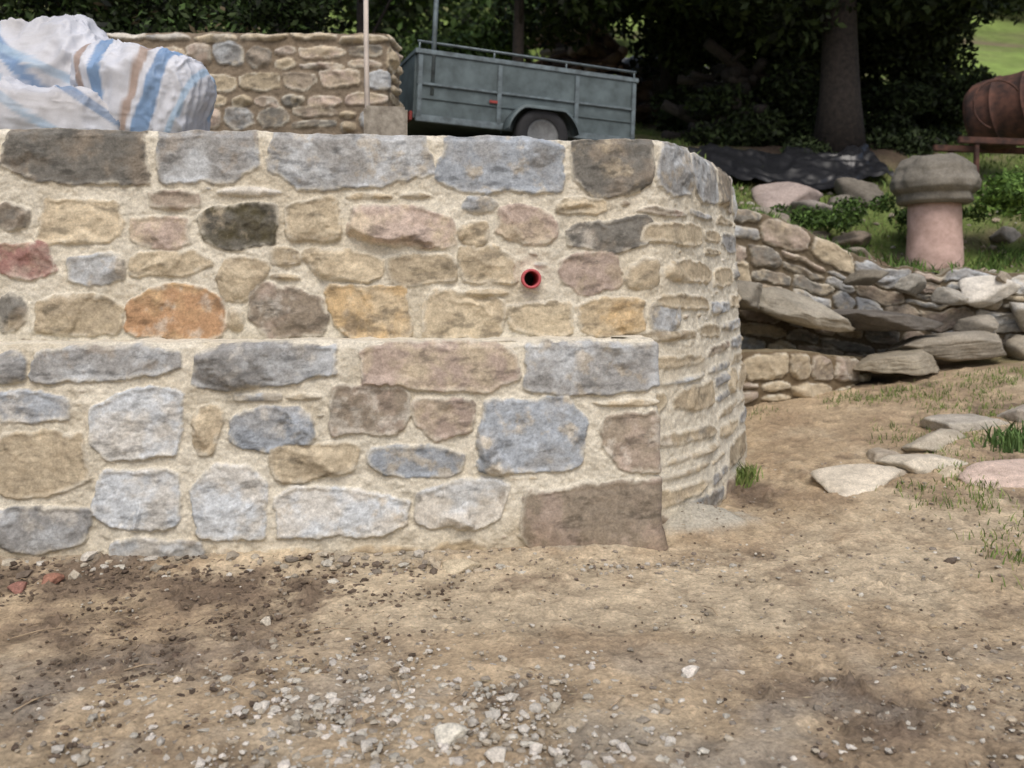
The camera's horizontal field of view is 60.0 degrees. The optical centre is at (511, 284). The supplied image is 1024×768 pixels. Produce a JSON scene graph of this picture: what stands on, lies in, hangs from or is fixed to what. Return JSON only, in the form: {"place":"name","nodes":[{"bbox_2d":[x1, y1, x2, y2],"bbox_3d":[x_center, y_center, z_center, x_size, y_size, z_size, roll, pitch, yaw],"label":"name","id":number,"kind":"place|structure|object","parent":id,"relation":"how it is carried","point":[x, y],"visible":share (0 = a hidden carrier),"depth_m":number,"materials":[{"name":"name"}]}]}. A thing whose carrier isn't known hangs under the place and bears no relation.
{"place":"outdoors","nodes":[
{"label":"outdoors","id":0,"kind":"place"},
{"bbox_2d":[0,355,1023,767],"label":"ground","id":1,"kind":"structure","parent":0,"point":[788,439],"depth_m":3.96,"materials":[{"name":"brown soil"}]},
{"bbox_2d":[7,581,26,593],"bbox_3d":[-2.488,1.528,4.458,0.084,0.065,0.100,0,0,0],"label":"brick fragment","id":2,"kind":"object","parent":1,"relation":"on","point":[18,587],"visible":0.98,"depth_m":4.44,"materials":[{"name":"red brick"}]},
{"bbox_2d":[13,694,49,711],"bbox_3d":[-1.763,1.533,3.265,0.017,0.017,0.150,0,0,26],"label":"twig","id":3,"kind":"object","parent":1,"relation":"on","point":[29,702],"visible":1,"depth_m":3.25,"materials":[{"name":"brown wood"}]},
{"bbox_2d":[11,627,62,638],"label":"twig","id":4,"kind":"object","parent":1,"relation":"on","point":[35,631],"visible":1,"depth_m":3.94,"materials":[{"name":"brown wood"}]},
{"bbox_2d":[41,573,64,584],"bbox_3d":[-2.383,1.526,4.591,0.112,0.065,0.094,0,0,-43],"label":"brick fragment","id":5,"kind":"object","parent":1,"relation":"on","point":[54,578],"visible":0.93,"depth_m":4.57,"materials":[{"name":"red brick"}]},
{"bbox_2d":[124,664,156,670],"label":"twig","id":6,"kind":"object","parent":1,"relation":"on","point":[138,666],"visible":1,"depth_m":3.56,"materials":[{"name":"brown wood"}]},
{"bbox_2d":[218,684,243,694],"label":"twig","id":7,"kind":"object","parent":1,"relation":"on","point":[239,691],"visible":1,"depth_m":3.33,"materials":[{"name":"brown wood"}]},
{"bbox_2d":[260,616,270,625],"bbox_3d":[-1.123,1.546,4.058,0.050,0.052,0.065,0,0,0],"label":"loose stone","id":8,"kind":"object","parent":1,"relation":"on","point":[265,621],"visible":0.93,"depth_m":4.04,"materials":[{"name":"beige stone"}]},
{"bbox_2d":[307,628,348,632],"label":"twig","id":9,"kind":"object","parent":1,"relation":"on","point":[326,629],"visible":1,"depth_m":3.91,"materials":[{"name":"brown wood"}]},
{"bbox_2d":[0,335,668,556],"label":"tier","id":10,"kind":"object","parent":1,"relation":"on","point":[159,446],"visible":0.97,"depth_m":5.00,"materials":[{"name":"stone"}]},
{"bbox_2d":[0,127,746,523],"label":"tier","id":11,"kind":"object","parent":1,"relation":"on","point":[124,235],"visible":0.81,"depth_m":5.27,"materials":[{"name":"stone"}]},
{"bbox_2d":[0,76,119,129],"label":"rubble sack","id":12,"kind":"object","parent":11,"relation":"on","point":[23,106],"visible":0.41,"depth_m":5.39,"materials":[{"name":"fabric"}]},
{"bbox_2d":[0,14,109,87],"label":"rubble sack","id":13,"kind":"object","parent":12,"relation":"on","point":[38,51],"visible":0.34,"depth_m":5.63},
{"bbox_2d":[70,38,216,132],"bbox_3d":[-2.414,-1.217,5.801,0.927,0.676,0.744,12,4,6],"label":"rubble sack","id":14,"kind":"object","parent":11,"relation":"on","point":[136,87],"visible":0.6,"depth_m":5.50,"materials":[{"name":"fabric"}]},
{"bbox_2d":[521,269,540,288],"bbox_3d":[0.104,-0.034,5.438,0.118,0.118,0.285,0,0,-5],"label":"drain pipe","id":15,"kind":"object","parent":11,"relation":"on","point":[536,282],"visible":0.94,"depth_m":5.30,"materials":[{"name":"red plastic"}]},
{"bbox_2d":[434,723,468,746],"bbox_3d":[-0.222,1.542,3.042,0.121,0.067,0.096,0,0,-41],"label":"loose stone","id":16,"kind":"object","parent":1,"relation":"on","point":[448,733],"visible":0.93,"depth_m":3.02,"materials":[{"name":"beige stone"}]},
{"bbox_2d":[442,559,481,573],"bbox_3d":[-0.284,1.553,4.871,0.218,0.091,0.146,0,0,-22],"label":"loose stone","id":17,"kind":"object","parent":1,"relation":"on","point":[456,566],"visible":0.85,"depth_m":4.84,"materials":[{"name":"beige stone"}]},
{"bbox_2d":[484,746,505,763],"bbox_3d":[-0.056,1.547,2.903,0.075,0.052,0.088,0,0,0],"label":"loose stone","id":18,"kind":"object","parent":1,"relation":"on","point":[493,755],"visible":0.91,"depth_m":2.90,"materials":[{"name":"beige stone"}]},
{"bbox_2d":[0,440,1023,767],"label":"soil clods","id":19,"kind":"object","parent":1,"relation":"on","point":[196,576],"visible":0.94,"depth_m":4.00,"materials":[{"name":"brown soil"}]},
{"bbox_2d":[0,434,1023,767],"bbox_3d":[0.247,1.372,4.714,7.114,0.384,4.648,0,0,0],"label":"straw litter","id":20,"kind":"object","parent":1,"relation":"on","point":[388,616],"visible":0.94,"depth_m":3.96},
{"bbox_2d":[681,665,699,677],"bbox_3d":[0.704,1.531,3.510,0.087,0.047,0.049,0,0,-43],"label":"loose stone","id":21,"kind":"object","parent":1,"relation":"on","point":[689,671],"visible":1,"depth_m":3.50,"materials":[{"name":"beige stone"}]},
{"bbox_2d":[735,461,762,488],"bbox_3d":[1.717,1.403,6.620,0.295,0.168,0.386,0,0,27],"label":"weed clump","id":22,"kind":"object","parent":1,"relation":"on","point":[744,475],"visible":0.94,"depth_m":6.55,"materials":[{"name":"green plant"}]},
{"bbox_2d":[741,348,870,406],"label":"stone wall","id":23,"kind":"structure","parent":1,"relation":"on","point":[775,375],"depth_m":8.79,"materials":[{"name":"beige stone"}]},
{"bbox_2d":[853,349,939,375],"bbox_3d":[3.953,0.783,9.056,0.964,0.257,0.502,0,0,0],"label":"stone step","id":24,"kind":"object","parent":1,"relation":"on","point":[916,362],"visible":0.99,"depth_m":8.91,"materials":[{"name":"grey stone"}]},
{"bbox_2d":[810,404,1023,496],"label":"stone edging","id":25,"kind":"object","parent":1,"relation":"on","point":[846,480],"visible":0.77,"depth_m":6.31,"materials":[{"name":"grey stone"}]},
{"bbox_2d":[842,269,1023,359],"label":"wall boulders","id":26,"kind":"object","parent":1,"relation":"on","point":[981,291],"depth_m":9.54,"materials":[{"name":"grey stone"}]},
{"bbox_2d":[884,330,1006,361],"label":"stone slab","id":27,"kind":"structure","parent":1,"relation":"on","point":[963,345],"depth_m":9.09,"materials":[{"name":"grey stone"}]},
{"bbox_2d":[832,309,943,330],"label":"stone slab","id":28,"kind":"structure","parent":27,"relation":"on","point":[869,320],"depth_m":9.06,"materials":[{"name":"grey stone"}]},
{"bbox_2d":[759,287,854,331],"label":"stone slab","id":29,"kind":"structure","parent":28,"relation":"on","point":[785,305],"depth_m":8.97,"materials":[{"name":"grey stone"}]},
{"bbox_2d":[737,280,762,311],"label":"stone slab","id":30,"kind":"structure","parent":29,"relation":"on","point":[749,292],"depth_m":8.90,"materials":[{"name":"grey stone"}]},
{"bbox_2d":[969,418,1023,452],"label":"weed clump","id":31,"kind":"object","parent":1,"relation":"on","point":[1012,441],"visible":1,"depth_m":6.65,"materials":[{"name":"green plant"}]},
{"bbox_2d":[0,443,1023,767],"bbox_3d":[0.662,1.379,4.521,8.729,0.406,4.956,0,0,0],"label":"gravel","id":32,"kind":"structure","parent":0,"point":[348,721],"depth_m":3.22,"materials":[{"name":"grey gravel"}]},
{"bbox_2d":[388,673,400,691],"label":"twig","id":33,"kind":"object","parent":32,"relation":"on","point":[397,681],"visible":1,"depth_m":3.41,"materials":[{"name":"brown wood"}]},
{"bbox_2d":[0,0,1023,272],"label":"hillside","id":34,"kind":"structure","parent":0,"point":[998,42],"depth_m":13.61,"materials":[{"name":"green plant"}]},
{"bbox_2d":[0,0,352,34],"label":"hedge","id":35,"kind":"object","parent":34,"relation":"on","point":[280,13],"visible":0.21,"depth_m":9.85,"materials":[{"name":"green plant"}]},
{"bbox_2d":[106,31,403,134],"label":"garden wall","id":36,"kind":"structure","parent":34,"relation":"on","point":[302,83],"depth_m":8.01,"materials":[{"name":"stone"}]},
{"bbox_2d":[0,0,629,61],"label":"distant trees","id":37,"kind":"object","parent":34,"relation":"on","point":[400,26],"visible":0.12,"depth_m":30.28,"materials":[{"name":"green plant"}]},
{"bbox_2d":[244,0,439,33],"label":"oak tree","id":38,"kind":"object","parent":34,"relation":"on","point":[350,5],"visible":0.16,"depth_m":13.05,"materials":[{"name":"green plant"}]},
{"bbox_2d":[315,0,391,32],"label":"oak tree","id":39,"kind":"object","parent":34,"relation":"on","point":[359,26],"visible":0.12,"depth_m":11.16,"materials":[{"name":"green plant"}]},
{"bbox_2d":[364,105,407,135],"bbox_3d":[-0.942,-1.092,6.602,0.324,0.425,0.305,0,0,-9],"label":"stone block","id":40,"kind":"object","parent":34,"relation":"on","point":[386,120],"depth_m":6.45,"materials":[{"name":"beige stone"}]},
{"bbox_2d":[363,0,369,107],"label":"wooden post","id":41,"kind":"object","parent":40,"relation":"on","point":[366,51],"visible":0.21,"depth_m":6.61,"materials":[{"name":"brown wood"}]},
{"bbox_2d":[397,14,530,62],"bbox_3d":[-1.184,-4.629,19.144,3.527,2.277,2.678,0,0,0],"label":"shrub","id":42,"kind":"object","parent":34,"relation":"on","point":[498,40],"visible":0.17,"depth_m":18.40,"materials":[{"name":"green plant"}]},
{"bbox_2d":[399,0,638,140],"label":"utility trailer","id":43,"kind":"object","parent":34,"relation":"on","point":[444,93],"visible":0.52,"depth_m":9.04,"materials":[{"name":"paint"}]},
{"bbox_2d":[443,0,628,61],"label":"oak tree","id":44,"kind":"object","parent":34,"relation":"on","point":[518,28],"visible":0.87,"depth_m":15.92,"materials":[{"name":"green plant"}]},
{"bbox_2d":[524,11,658,123],"bbox_3d":[1.367,-4.684,19.462,4.457,2.745,1.945,0,0,0],"label":"log pile","id":45,"kind":"object","parent":34,"relation":"on","point":[607,50],"visible":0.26,"depth_m":19.14,"materials":[{"name":"wood"}]},
{"bbox_2d":[159,0,1023,21],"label":"distant trees","id":46,"kind":"object","parent":34,"relation":"on","point":[1013,11],"visible":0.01,"depth_m":46.95,"materials":[{"name":"green plant"}]},
{"bbox_2d":[489,0,720,127],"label":"pine tree","id":47,"kind":"object","parent":34,"relation":"on","point":[637,10],"visible":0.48,"depth_m":17.28,"materials":[{"name":"green plant"}]},
{"bbox_2d":[611,55,721,122],"bbox_3d":[3.239,-4.549,20.721,3.565,1.884,2.133,0,0,0],"label":"shrub","id":48,"kind":"object","parent":34,"relation":"on","point":[656,88],"visible":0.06,"depth_m":19.91,"materials":[{"name":"green plant"}]},
{"bbox_2d":[660,37,786,139],"bbox_3d":[3.909,-3.333,15.900,1.908,1.787,2.062,0,0,-40],"label":"log pile","id":49,"kind":"object","parent":34,"relation":"on","point":[731,69],"visible":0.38,"depth_m":15.51,"materials":[{"name":"wood"}]},
{"bbox_2d":[679,55,819,146],"bbox_3d":[4.350,-2.985,15.380,2.986,1.849,1.584,0,0,0],"label":"shrub","id":50,"kind":"object","parent":34,"relation":"on","point":[797,102],"visible":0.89,"depth_m":15.11,"materials":[{"name":"green plant"}]},
{"bbox_2d":[648,0,862,135],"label":"shrub","id":51,"kind":"object","parent":34,"relation":"on","point":[693,48],"visible":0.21,"depth_m":16.71,"materials":[{"name":"green plant"}]},
{"bbox_2d":[688,143,893,189],"bbox_3d":[4.128,-1.786,13.393,2.922,0.928,1.470,0,0,0],"label":"plastic sheet","id":52,"kind":"object","parent":34,"relation":"on","point":[816,171],"visible":0.84,"depth_m":13.32,"materials":[{"name":"black plastic"}]},
{"bbox_2d":[639,0,1008,152],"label":"pine tree","id":53,"kind":"object","parent":34,"relation":"on","point":[837,27],"visible":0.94,"depth_m":14.26,"materials":[{"name":"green plant"}]},
{"bbox_2d":[635,119,1023,272],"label":"grass","id":54,"kind":"structure","parent":34,"relation":"on","point":[884,183],"depth_m":12.03,"materials":[{"name":"green plant"}]},
{"bbox_2d":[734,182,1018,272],"bbox_3d":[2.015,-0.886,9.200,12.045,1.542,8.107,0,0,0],"label":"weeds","id":55,"kind":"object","parent":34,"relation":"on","point":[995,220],"visible":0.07,"depth_m":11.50,"materials":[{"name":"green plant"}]},
{"bbox_2d":[734,209,1023,360],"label":"dry stone wall","id":56,"kind":"structure","parent":34,"relation":"on","point":[775,252],"depth_m":9.98,"materials":[{"name":"grey stone"}]},
{"bbox_2d":[779,124,981,156],"bbox_3d":[6.144,-2.142,14.478,3.726,1.091,1.804,0,0,0],"label":"bush","id":57,"kind":"object","parent":34,"relation":"on","point":[916,141],"visible":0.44,"depth_m":14.07,"materials":[{"name":"green plant"}]},
{"bbox_2d":[737,201,1023,272],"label":"weeds","id":58,"kind":"object","parent":34,"relation":"on","point":[1010,255],"visible":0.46,"depth_m":10.30,"materials":[{"name":"green plant"}]},
{"bbox_2d":[769,192,995,233],"bbox_3d":[4.681,-0.897,11.324,2.683,0.525,1.339,0,0,0],"label":"bush","id":59,"kind":"object","parent":34,"relation":"on","point":[837,220],"visible":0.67,"depth_m":11.12,"materials":[{"name":"green plant"}]},
{"bbox_2d":[748,177,1020,260],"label":"boulders","id":60,"kind":"object","parent":34,"relation":"on","point":[793,194],"visible":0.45,"depth_m":12.07,"materials":[{"name":"grey stone"}]},
{"bbox_2d":[857,0,989,134],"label":"shrub","id":61,"kind":"object","parent":34,"relation":"on","point":[910,57],"visible":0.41,"depth_m":16.79,"materials":[{"name":"green plant"}]},
{"bbox_2d":[863,64,995,144],"bbox_3d":[7.277,-2.861,15.449,2.312,1.767,1.560,0,0,0],"label":"shrub","id":62,"kind":"object","parent":34,"relation":"on","point":[900,103],"visible":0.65,"depth_m":15.23,"materials":[{"name":"green plant"}]},
{"bbox_2d":[906,202,963,269],"bbox_3d":[5.021,-0.561,10.550,0.628,0.822,0.637,0,0,0],"label":"pillar shaft","id":63,"kind":"object","parent":34,"relation":"on","point":[935,233],"visible":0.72,"depth_m":10.29,"materials":[{"name":"pink stone"}]},
{"bbox_2d":[890,153,981,206],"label":"pillar cap","id":64,"kind":"structure","parent":63,"relation":"on","point":[946,177],"depth_m":10.19,"materials":[{"name":"grey stone"}]},
{"bbox_2d":[920,0,1023,118],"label":"pine tree","id":65,"kind":"object","parent":34,"relation":"on","point":[993,5],"visible":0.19,"depth_m":16.52,"materials":[{"name":"green plant"}]},
{"bbox_2d":[932,136,1023,172],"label":"iron frame","id":66,"kind":"object","parent":34,"relation":"on","point":[975,149],"visible":0.67,"depth_m":11.84,"materials":[{"name":"brown metal"}]},
{"bbox_2d":[962,70,1023,150],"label":"rusty barrel","id":67,"kind":"object","parent":66,"relation":"on","point":[999,107],"visible":0.88,"depth_m":12.05,"materials":[{"name":"brown metal"}]},
{"bbox_2d":[972,79,1018,128],"bbox_3d":[6.321,-2.358,11.600,0.608,0.651,0.028,0,0,0],"label":"bent metal hoop","id":68,"kind":"object","parent":67,"relation":"attached to","point":[977,91],"visible":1,"depth_m":11.59,"materials":[{"name":"metal"}]},
{"bbox_2d":[972,165,1023,221],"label":"bush","id":69,"kind":"object","parent":34,"relation":"on","point":[1005,190],"visible":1,"depth_m":10.44,"materials":[{"name":"green plant"}]},
{"bbox_2d":[746,364,1023,589],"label":"grass","id":70,"kind":"structure","parent":0,"point":[1018,553],"depth_m":7.15,"materials":[{"name":"green plant"}]}
]}

